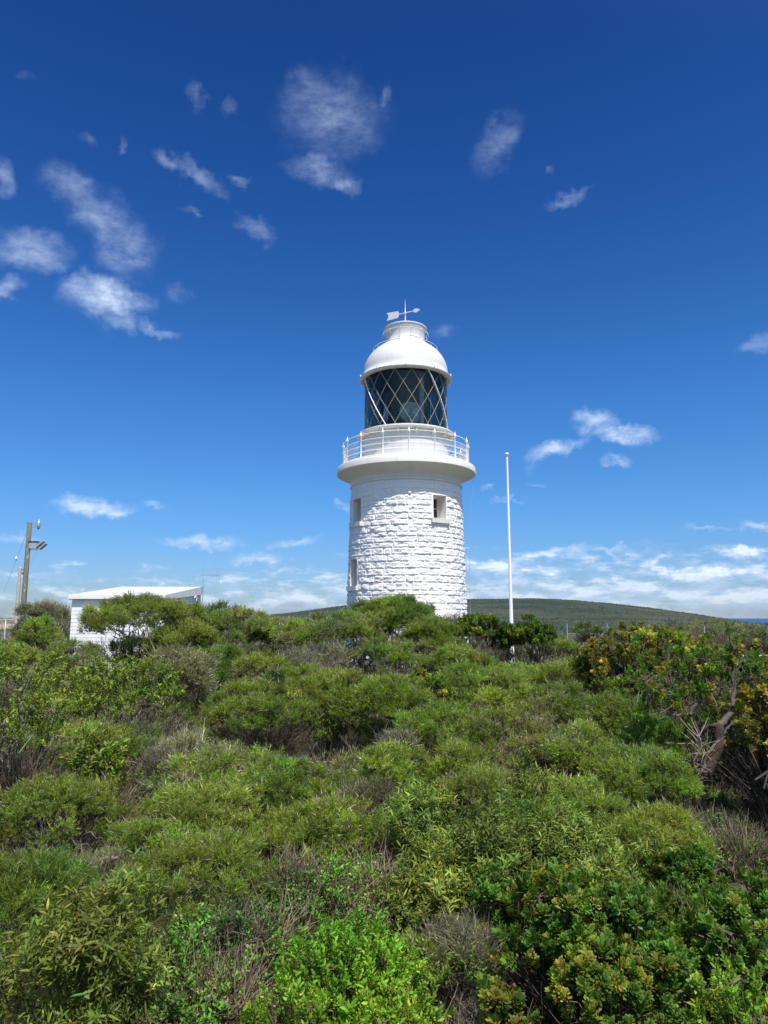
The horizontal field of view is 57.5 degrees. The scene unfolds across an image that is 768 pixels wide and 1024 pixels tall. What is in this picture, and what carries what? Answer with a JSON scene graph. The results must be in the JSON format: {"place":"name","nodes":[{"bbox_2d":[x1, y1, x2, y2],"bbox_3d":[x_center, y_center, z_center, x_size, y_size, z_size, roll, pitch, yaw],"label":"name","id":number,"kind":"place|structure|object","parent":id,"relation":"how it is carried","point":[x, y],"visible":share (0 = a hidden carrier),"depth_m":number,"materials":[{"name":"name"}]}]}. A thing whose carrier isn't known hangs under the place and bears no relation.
{"place":"outdoors","nodes":[
{"label":"outdoors","id":0,"kind":"place"},
{"bbox_2d":[0,598,767,1023],"bbox_3d":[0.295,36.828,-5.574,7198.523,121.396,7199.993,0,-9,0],"label":"ground","id":1,"kind":"structure","parent":0,"point":[608,616],"depth_m":461.57,"materials":[{"name":"green plant"}]},
{"bbox_2d":[0,637,41,679],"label":"heath shrub","id":2,"kind":"object","parent":1,"relation":"on","point":[6,646],"visible":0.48,"depth_m":25.23,"materials":[{"name":"green plant"}]},
{"bbox_2d":[19,521,47,620],"bbox_3d":[-19.970,4.320,39.801,1.222,8.061,0.320,0,-9,0],"label":"utility pole","id":3,"kind":"object","parent":1,"relation":"on","point":[41,545],"visible":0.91,"depth_m":40.00,"materials":[{"name":"wood"}]},
{"bbox_2d":[4,593,70,664],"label":"dead shrub","id":4,"kind":"object","parent":1,"relation":"on","point":[61,614],"visible":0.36,"depth_m":32.10,"materials":[{"name":"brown plant"}]},
{"bbox_2d":[10,611,66,672],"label":"heath shrub","id":5,"kind":"object","parent":1,"relation":"on","point":[43,625],"visible":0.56,"depth_m":27.30,"materials":[{"name":"green plant"}]},
{"bbox_2d":[0,642,87,849],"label":"leafy shrub","id":6,"kind":"object","parent":1,"relation":"on","point":[12,770],"visible":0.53,"depth_m":6.80,"materials":[{"name":"green plant"}]},
{"bbox_2d":[0,840,103,1023],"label":"heath shrub","id":7,"kind":"object","parent":1,"relation":"on","point":[25,879],"visible":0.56,"depth_m":4.04,"materials":[{"name":"green plant"}]},
{"bbox_2d":[7,652,96,770],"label":"leafy shrub","id":8,"kind":"object","parent":1,"relation":"on","point":[57,672],"visible":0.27,"depth_m":9.11,"materials":[{"name":"green plant"}]},
{"bbox_2d":[0,710,109,776],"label":"heath shrub","id":9,"kind":"object","parent":1,"relation":"on","point":[60,720],"visible":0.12,"depth_m":8.38,"materials":[{"name":"green plant"}]},
{"bbox_2d":[0,764,138,866],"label":"heath shrub","id":10,"kind":"object","parent":1,"relation":"on","point":[74,793],"visible":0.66,"depth_m":5.98,"materials":[{"name":"green plant"}]},
{"bbox_2d":[38,635,109,686],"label":"heath shrub","id":11,"kind":"object","parent":1,"relation":"on","point":[76,658],"visible":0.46,"depth_m":23.14,"materials":[{"name":"green plant"}]},
{"bbox_2d":[0,847,184,1023],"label":"wattle shrub","id":12,"kind":"object","parent":1,"relation":"on","point":[91,948],"visible":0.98,"depth_m":3.31,"materials":[{"name":"green plant"}]},
{"bbox_2d":[35,722,152,851],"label":"leafy shrub","id":13,"kind":"object","parent":1,"relation":"on","point":[101,761],"visible":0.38,"depth_m":6.80,"materials":[{"name":"green plant"}]},
{"bbox_2d":[26,715,169,816],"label":"heath shrub","id":14,"kind":"object","parent":1,"relation":"on","point":[132,744],"visible":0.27,"depth_m":8.25,"materials":[{"name":"green plant"}]},
{"bbox_2d":[47,653,196,770],"bbox_3d":[-3.846,3.004,10.059,2.124,1.924,2.147,0,-9,0],"label":"leafy shrub","id":15,"kind":"object","parent":1,"relation":"on","point":[153,692],"visible":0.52,"depth_m":9.96,"materials":[{"name":"green plant"}]},
{"bbox_2d":[69,839,183,975],"bbox_3d":[-1.976,2.784,4.914,0.964,0.945,0.964,-6,-10,34],"label":"dead shrub","id":16,"kind":"object","parent":1,"relation":"on","point":[106,858],"visible":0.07,"depth_m":4.90,"materials":[{"name":"grey plant"}]},
{"bbox_2d":[104,631,151,699],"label":"evergreen shrub","id":17,"kind":"object","parent":1,"relation":"on","point":[130,643],"visible":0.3,"depth_m":19.40,"materials":[{"name":"green plant"}]},
{"bbox_2d":[68,586,203,670],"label":"shed","id":18,"kind":"structure","parent":1,"relation":"on","point":[191,594],"depth_m":28.89,"materials":[{"name":"paint"}]},
{"bbox_2d":[72,589,215,695],"bbox_3d":[-6.915,3.885,20.211,4.144,3.316,4.125,0,-9,0],"label":"tea tree","id":19,"kind":"object","parent":1,"relation":"on","point":[128,610],"visible":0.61,"depth_m":19.55,"materials":[{"name":"green plant"}]},
{"bbox_2d":[125,718,224,807],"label":"dead shrub","id":20,"kind":"object","parent":1,"relation":"on","point":[153,757],"visible":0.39,"depth_m":7.87,"materials":[{"name":"grey plant"}]},
{"bbox_2d":[128,637,223,738],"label":"grey shrub","id":21,"kind":"object","parent":1,"relation":"on","point":[190,663],"visible":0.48,"depth_m":13.80,"materials":[{"name":"green plant"}]},
{"bbox_2d":[139,616,227,698],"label":"heath shrub","id":22,"kind":"object","parent":1,"relation":"on","point":[196,634],"visible":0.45,"depth_m":18.79,"materials":[{"name":"green plant"}]},
{"bbox_2d":[93,774,279,914],"bbox_3d":[-1.579,2.795,5.781,1.451,1.169,1.519,0,-9,0],"label":"heath shrub","id":23,"kind":"object","parent":1,"relation":"on","point":[205,802],"visible":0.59,"depth_m":5.65,"materials":[{"name":"green plant"}]},
{"bbox_2d":[83,920,306,1023],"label":"creeping shrub","id":24,"kind":"object","parent":1,"relation":"on","point":[220,999],"visible":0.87,"depth_m":3.51,"materials":[{"name":"green plant"}]},
{"bbox_2d":[101,824,293,949],"bbox_3d":[-1.313,2.697,4.741,1.221,1.068,1.269,-4,-10,27],"label":"heath shrub","id":25,"kind":"object","parent":1,"relation":"on","point":[232,851],"visible":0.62,"depth_m":4.68,"materials":[{"name":"green plant"}]},
{"bbox_2d":[100,858,329,1016],"bbox_3d":[-0.988,2.593,4.072,1.383,1.035,1.499,3,-9,-20],"label":"creeping shrub","id":26,"kind":"object","parent":1,"relation":"on","point":[240,923],"visible":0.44,"depth_m":4.04,"materials":[{"name":"green plant"}]},
{"bbox_2d":[144,736,288,831],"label":"heath shrub","id":27,"kind":"object","parent":1,"relation":"on","point":[227,756],"visible":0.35,"depth_m":7.34,"materials":[{"name":"green plant"}]},
{"bbox_2d":[179,642,261,716],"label":"heath shrub","id":28,"kind":"object","parent":1,"relation":"on","point":[229,652],"visible":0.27,"depth_m":16.11,"materials":[{"name":"green plant"}]},
{"bbox_2d":[208,604,275,672],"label":"heath shrub","id":29,"kind":"object","parent":1,"relation":"on","point":[251,619],"visible":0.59,"depth_m":25.08,"materials":[{"name":"green plant"}]},
{"bbox_2d":[193,677,321,770],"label":"heath shrub","id":30,"kind":"object","parent":1,"relation":"on","point":[228,704],"visible":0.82,"depth_m":10.50,"materials":[{"name":"green plant"}]},
{"bbox_2d":[222,646,298,722],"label":"heath shrub","id":31,"kind":"object","parent":1,"relation":"on","point":[254,663],"visible":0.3,"depth_m":14.88,"materials":[{"name":"green plant"}]},
{"bbox_2d":[227,752,339,867],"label":"heath shrub","id":32,"kind":"object","parent":1,"relation":"on","point":[284,776],"visible":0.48,"depth_m":6.78,"materials":[{"name":"green plant"}]},
{"bbox_2d":[269,644,323,675],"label":"dead shrub","id":33,"kind":"object","parent":1,"relation":"on","point":[290,654],"visible":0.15,"depth_m":16.24,"materials":[{"name":"grey plant"}]},
{"bbox_2d":[230,968,366,1023],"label":"glossy shrub","id":34,"kind":"object","parent":1,"relation":"on","point":[301,1001],"visible":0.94,"depth_m":3.30,"materials":[{"name":"green plant"}]},
{"bbox_2d":[268,614,345,661],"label":"heath shrub","id":35,"kind":"object","parent":1,"relation":"on","point":[290,631],"visible":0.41,"depth_m":24.05,"materials":[{"name":"green plant"}]},
{"bbox_2d":[247,660,383,762],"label":"heath shrub","id":36,"kind":"object","parent":1,"relation":"on","point":[318,684],"visible":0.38,"depth_m":11.84,"materials":[{"name":"green plant"}]},
{"bbox_2d":[264,787,380,908],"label":"heath shrub","id":37,"kind":"object","parent":1,"relation":"on","point":[319,819],"visible":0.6,"depth_m":5.80,"materials":[{"name":"green plant"}]},
{"bbox_2d":[212,832,433,966],"bbox_3d":[-0.390,2.732,4.936,1.767,1.038,1.771,0,-9,0],"label":"creeping shrub","id":38,"kind":"object","parent":1,"relation":"on","point":[332,878],"visible":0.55,"depth_m":4.76,"materials":[{"name":"green plant"}]},
{"bbox_2d":[299,637,357,672],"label":"dead shrub","id":39,"kind":"object","parent":1,"relation":"on","point":[326,661],"visible":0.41,"depth_m":19.57,"materials":[{"name":"grey plant"}]},
{"bbox_2d":[302,604,386,678],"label":"heath shrub","id":40,"kind":"object","parent":1,"relation":"on","point":[357,629],"visible":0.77,"depth_m":21.21,"materials":[{"name":"green plant"}]},
{"bbox_2d":[270,908,456,1023],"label":"glossy shrub","id":41,"kind":"object","parent":1,"relation":"on","point":[347,951],"visible":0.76,"depth_m":3.67,"materials":[{"name":"green plant"}]},
{"bbox_2d":[0,680,737,1023],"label":"dry stems","id":42,"kind":"object","parent":1,"relation":"on","point":[326,754],"depth_m":6.47,"materials":[{"name":"brown plant"}]},
{"bbox_2d":[331,768,412,864],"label":"dead shrub","id":43,"kind":"object","parent":1,"relation":"on","point":[381,789],"visible":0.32,"depth_m":6.78,"materials":[{"name":"grey plant"}]},
{"bbox_2d":[0,660,767,1023],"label":"heath","id":44,"kind":"object","parent":1,"relation":"on","point":[346,762],"visible":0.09,"depth_m":6.04,"materials":[{"name":"green plant"}]},
{"bbox_2d":[0,598,767,688],"bbox_3d":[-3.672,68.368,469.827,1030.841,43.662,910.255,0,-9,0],"label":"distant scrub","id":45,"kind":"object","parent":1,"relation":"on","point":[526,644],"visible":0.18,"depth_m":67.45,"materials":[{"name":"green plant"}]},
{"bbox_2d":[322,664,450,756],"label":"heath shrub","id":46,"kind":"object","parent":1,"relation":"on","point":[382,693],"visible":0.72,"depth_m":10.88,"materials":[{"name":"green plant"}]},
{"bbox_2d":[349,734,433,851],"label":"heath shrub","id":47,"kind":"object","parent":1,"relation":"on","point":[399,762],"visible":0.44,"depth_m":7.33,"materials":[{"name":"green plant"}]},
{"bbox_2d":[348,633,438,679],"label":"heath shrub","id":48,"kind":"object","parent":1,"relation":"on","point":[394,652],"visible":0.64,"depth_m":19.50,"materials":[{"name":"green plant"}]},
{"bbox_2d":[332,977,462,1023],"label":"glossy shrub","id":49,"kind":"object","parent":1,"relation":"on","point":[399,1012],"visible":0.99,"depth_m":3.24,"materials":[{"name":"green plant"}]},
{"bbox_2d":[362,720,432,778],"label":"dead shrub","id":50,"kind":"object","parent":1,"relation":"on","point":[404,735],"visible":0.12,"depth_m":8.65,"materials":[{"name":"grey plant"}]},
{"bbox_2d":[358,592,443,673],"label":"heath shrub","id":51,"kind":"object","parent":1,"relation":"on","point":[400,610],"visible":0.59,"depth_m":22.23,"materials":[{"name":"green plant"}]},
{"bbox_2d":[337,304,476,667],"bbox_3d":[1.203,-1.894,36.696,7.316,19.620,7.220,0,-9,0],"label":"lighthouse","id":52,"kind":"object","parent":1,"relation":"on","point":[405,475],"visible":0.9,"depth_m":34.33,"materials":[{"name":"paint"}]},
{"bbox_2d":[373,771,459,883],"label":"wattle shrub","id":53,"kind":"object","parent":1,"relation":"on","point":[413,825],"visible":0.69,"depth_m":5.69,"materials":[{"name":"green plant"}]},
{"bbox_2d":[368,827,484,936],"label":"wattle shrub","id":54,"kind":"object","parent":1,"relation":"on","point":[426,886],"visible":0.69,"depth_m":4.79,"materials":[{"name":"green plant"}]},
{"bbox_2d":[393,613,467,672],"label":"heath shrub","id":55,"kind":"object","parent":1,"relation":"on","point":[433,629],"visible":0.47,"depth_m":20.61,"materials":[{"name":"green plant"}]},
{"bbox_2d":[389,696,492,773],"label":"heath shrub","id":56,"kind":"object","parent":1,"relation":"on","point":[429,719],"visible":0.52,"depth_m":9.12,"materials":[{"name":"green plant"}]},
{"bbox_2d":[412,735,504,820],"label":"heath shrub","id":57,"kind":"object","parent":1,"relation":"on","point":[457,754],"visible":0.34,"depth_m":7.30,"materials":[{"name":"green plant"}]},
{"bbox_2d":[425,641,500,706],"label":"heath shrub","id":58,"kind":"object","parent":1,"relation":"on","point":[451,653],"visible":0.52,"depth_m":18.67,"materials":[{"name":"green plant"}]},
{"bbox_2d":[406,902,533,1023],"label":"dead shrub","id":59,"kind":"object","parent":1,"relation":"on","point":[456,925],"visible":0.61,"depth_m":4.05,"materials":[{"name":"grey plant"}]},
{"bbox_2d":[449,612,505,665],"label":"banksia shrub","id":60,"kind":"object","parent":1,"relation":"on","point":[476,623],"visible":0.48,"depth_m":23.33,"materials":[{"name":"green plant"}]},
{"bbox_2d":[435,761,524,834],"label":"heath shrub","id":61,"kind":"object","parent":1,"relation":"on","point":[484,784],"visible":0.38,"depth_m":6.63,"materials":[{"name":"green plant"}]},
{"bbox_2d":[426,658,547,749],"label":"heath shrub","id":62,"kind":"object","parent":1,"relation":"on","point":[465,678],"visible":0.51,"depth_m":11.56,"materials":[{"name":"green plant"}]},
{"bbox_2d":[440,862,536,1019],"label":"banksia shrub","id":63,"kind":"object","parent":1,"relation":"on","point":[491,885],"visible":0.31,"depth_m":4.28,"materials":[{"name":"green plant"}]},
{"bbox_2d":[455,972,543,1023],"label":"banksia shrub","id":64,"kind":"object","parent":1,"relation":"on","point":[497,1002],"visible":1,"depth_m":3.34,"materials":[{"name":"green plant"}]},
{"bbox_2d":[431,703,569,782],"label":"heath shrub","id":65,"kind":"object","parent":1,"relation":"on","point":[499,717],"visible":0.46,"depth_m":9.04,"materials":[{"name":"green plant"}]},
{"bbox_2d":[484,622,525,664],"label":"banksia shrub","id":66,"kind":"object","parent":1,"relation":"on","point":[505,644],"visible":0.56,"depth_m":23.90,"materials":[{"name":"green plant"}]},
{"bbox_2d":[505,453,514,661],"bbox_3d":[5.843,2.178,32.540,0.260,10.126,0.260,0,-9,0],"label":"flagpole","id":67,"kind":"object","parent":1,"relation":"on","point":[509,568],"visible":0.68,"depth_m":32.53,"materials":[{"name":"white metal"}]},
{"bbox_2d":[496,746,564,833],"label":"wattle shrub","id":68,"kind":"object","parent":1,"relation":"on","point":[531,783],"visible":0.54,"depth_m":5.96,"materials":[{"name":"green plant"}]},
{"bbox_2d":[505,613,557,665],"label":"banksia shrub","id":69,"kind":"object","parent":1,"relation":"on","point":[531,631],"visible":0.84,"depth_m":23.31,"materials":[{"name":"green plant"}]},
{"bbox_2d":[475,658,592,721],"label":"heath shrub","id":70,"kind":"object","parent":1,"relation":"on","point":[543,672],"visible":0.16,"depth_m":12.95,"materials":[{"name":"green plant"}]},
{"bbox_2d":[430,787,639,931],"bbox_3d":[1.081,2.653,5.131,1.610,1.199,1.575,0,-9,0],"label":"wattle shrub","id":71,"kind":"object","parent":1,"relation":"on","point":[505,843],"visible":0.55,"depth_m":4.96,"materials":[{"name":"green plant"}]},
{"bbox_2d":[512,677,600,740],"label":"heath shrub","id":72,"kind":"object","parent":1,"relation":"on","point":[565,705],"visible":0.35,"depth_m":11.09,"materials":[{"name":"green plant"}]},
{"bbox_2d":[536,637,580,661],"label":"heath shrub","id":73,"kind":"object","parent":1,"relation":"on","point":[566,646],"visible":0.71,"depth_m":36.76,"materials":[{"name":"green plant"}]},
{"bbox_2d":[485,862,639,1023],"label":"banksia shrub","id":74,"kind":"object","parent":1,"relation":"on","point":[551,899],"visible":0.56,"depth_m":3.80,"materials":[{"name":"green plant"}]},
{"bbox_2d":[524,715,623,787],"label":"heath shrub","id":75,"kind":"object","parent":1,"relation":"on","point":[564,744],"visible":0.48,"depth_m":8.49,"materials":[{"name":"green plant"}]},
{"bbox_2d":[515,769,632,855],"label":"heath shrub","id":76,"kind":"object","parent":1,"relation":"on","point":[572,790],"visible":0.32,"depth_m":6.24,"materials":[{"name":"green plant"}]},
{"bbox_2d":[566,621,606,644],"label":"evergreen shrub","id":77,"kind":"object","parent":1,"relation":"on","point":[583,636],"visible":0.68,"depth_m":56.82,"materials":[{"name":"green plant"}]},
{"bbox_2d":[568,648,631,693],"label":"banksia shrub","id":78,"kind":"object","parent":1,"relation":"on","point":[580,667],"visible":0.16,"depth_m":13.02,"materials":[{"name":"green plant"}]},
{"bbox_2d":[523,920,681,1023],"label":"banksia shrub","id":79,"kind":"object","parent":1,"relation":"on","point":[604,996],"visible":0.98,"depth_m":3.37,"materials":[{"name":"green plant"}]},
{"bbox_2d":[533,878,690,1023],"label":"banksia shrub","id":80,"kind":"object","parent":1,"relation":"on","point":[637,903],"visible":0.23,"depth_m":3.66,"materials":[{"name":"green plant"}]},
{"bbox_2d":[574,687,674,764],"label":"heath shrub","id":81,"kind":"object","parent":1,"relation":"on","point":[610,711],"visible":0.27,"depth_m":9.41,"materials":[{"name":"green plant"}]},
{"bbox_2d":[585,671,674,736],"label":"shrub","id":82,"kind":"object","parent":1,"relation":"on","point":[613,683],"visible":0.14,"depth_m":11.32,"materials":[{"name":"green plant"}]},
{"bbox_2d":[571,620,708,754],"bbox_3d":[4.434,3.082,12.168,2.402,2.392,2.376,0,-9,0],"label":"banksia shrub","id":83,"kind":"object","parent":1,"relation":"on","point":[625,658],"visible":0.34,"depth_m":11.99,"materials":[{"name":"green plant"}]},
{"bbox_2d":[577,740,718,835],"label":"heath shrub","id":84,"kind":"object","parent":1,"relation":"on","point":[651,766],"visible":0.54,"depth_m":6.92,"materials":[{"name":"green plant"}]},
{"bbox_2d":[616,821,693,929],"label":"wattle shrub","id":85,"kind":"object","parent":1,"relation":"on","point":[646,846],"visible":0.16,"depth_m":4.97,"materials":[{"name":"green plant"}]},
{"bbox_2d":[602,796,725,878],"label":"heath shrub","id":86,"kind":"object","parent":1,"relation":"on","point":[664,815],"visible":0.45,"depth_m":5.71,"materials":[{"name":"green plant"}]},
{"bbox_2d":[615,709,721,805],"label":"heath shrub","id":87,"kind":"object","parent":1,"relation":"on","point":[656,732],"visible":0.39,"depth_m":8.26,"materials":[{"name":"green plant"}]},
{"bbox_2d":[626,927,736,1023],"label":"banksia shrub","id":88,"kind":"object","parent":1,"relation":"on","point":[674,978],"visible":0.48,"depth_m":3.44,"materials":[{"name":"green plant"}]},
{"bbox_2d":[644,615,719,641],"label":"grey shrub","id":89,"kind":"object","parent":1,"relation":"on","point":[698,628],"visible":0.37,"depth_m":50.64,"materials":[{"name":"green plant"}]},
{"bbox_2d":[627,635,738,701],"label":"banksia shrub","id":90,"kind":"object","parent":1,"relation":"on","point":[690,647],"visible":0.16,"depth_m":11.17,"materials":[{"name":"green plant"}]},
{"bbox_2d":[639,840,732,953],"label":"banksia shrub","id":91,"kind":"object","parent":1,"relation":"on","point":[680,863],"visible":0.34,"depth_m":4.68,"materials":[{"name":"green plant"}]},
{"bbox_2d":[614,625,767,814],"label":"banksia tree","id":92,"kind":"object","parent":1,"relation":"on","point":[709,765],"visible":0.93,"depth_m":8.21,"materials":[{"name":"green plant"}]},
{"bbox_2d":[673,769,743,817],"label":"creeping shrub","id":93,"kind":"object","parent":1,"relation":"on","point":[721,798],"visible":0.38,"depth_m":7.97,"materials":[{"name":"green plant"}]},
{"bbox_2d":[658,636,767,785],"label":"banksia shrub","id":94,"kind":"object","parent":1,"relation":"on","point":[700,657],"visible":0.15,"depth_m":10.12,"materials":[{"name":"green plant"}]},
{"bbox_2d":[683,617,750,645],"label":"heath shrub","id":95,"kind":"object","parent":1,"relation":"on","point":[723,635],"visible":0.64,"depth_m":58.49,"materials":[{"name":"green plant"}]},
{"bbox_2d":[671,685,763,800],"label":"dead shrub","id":96,"kind":"object","parent":1,"relation":"on","point":[698,711],"visible":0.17,"depth_m":8.94,"materials":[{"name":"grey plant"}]},
{"bbox_2d":[668,884,767,1023],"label":"banksia shrub","id":97,"kind":"object","parent":1,"relation":"on","point":[713,930],"visible":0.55,"depth_m":3.88,"materials":[{"name":"green plant"}]},
{"bbox_2d":[681,952,767,1023],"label":"glossy shrub","id":98,"kind":"object","parent":1,"relation":"on","point":[745,1014],"visible":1,"depth_m":3.23,"materials":[{"name":"green plant"}]},
{"bbox_2d":[683,796,767,846],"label":"creeping shrub","id":99,"kind":"object","parent":1,"relation":"on","point":[706,817],"visible":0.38,"depth_m":7.04,"materials":[{"name":"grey plant"}]},
{"bbox_2d":[690,660,767,800],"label":"banksia shrub","id":100,"kind":"object","parent":1,"relation":"on","point":[740,669],"visible":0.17,"depth_m":8.65,"materials":[{"name":"green plant"}]},
{"bbox_2d":[700,815,767,880],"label":"creeping shrub","id":101,"kind":"object","parent":1,"relation":"on","point":[748,853],"visible":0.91,"depth_m":6.28,"materials":[{"name":"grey plant"}]},
{"bbox_2d":[708,683,767,839],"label":"banksia shrub","id":102,"kind":"object","parent":1,"relation":"on","point":[753,730],"visible":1,"depth_m":7.29,"materials":[{"name":"green plant"}]},
{"bbox_2d":[723,865,767,948],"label":"banksia shrub","id":103,"kind":"object","parent":1,"relation":"on","point":[755,897],"visible":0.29,"depth_m":4.28,"materials":[{"name":"green plant"}]},
{"bbox_2d":[0,0,767,618],"label":"sky","id":104,"kind":"structure","parent":0,"point":[214,214],"materials":[{"name":"blue"}]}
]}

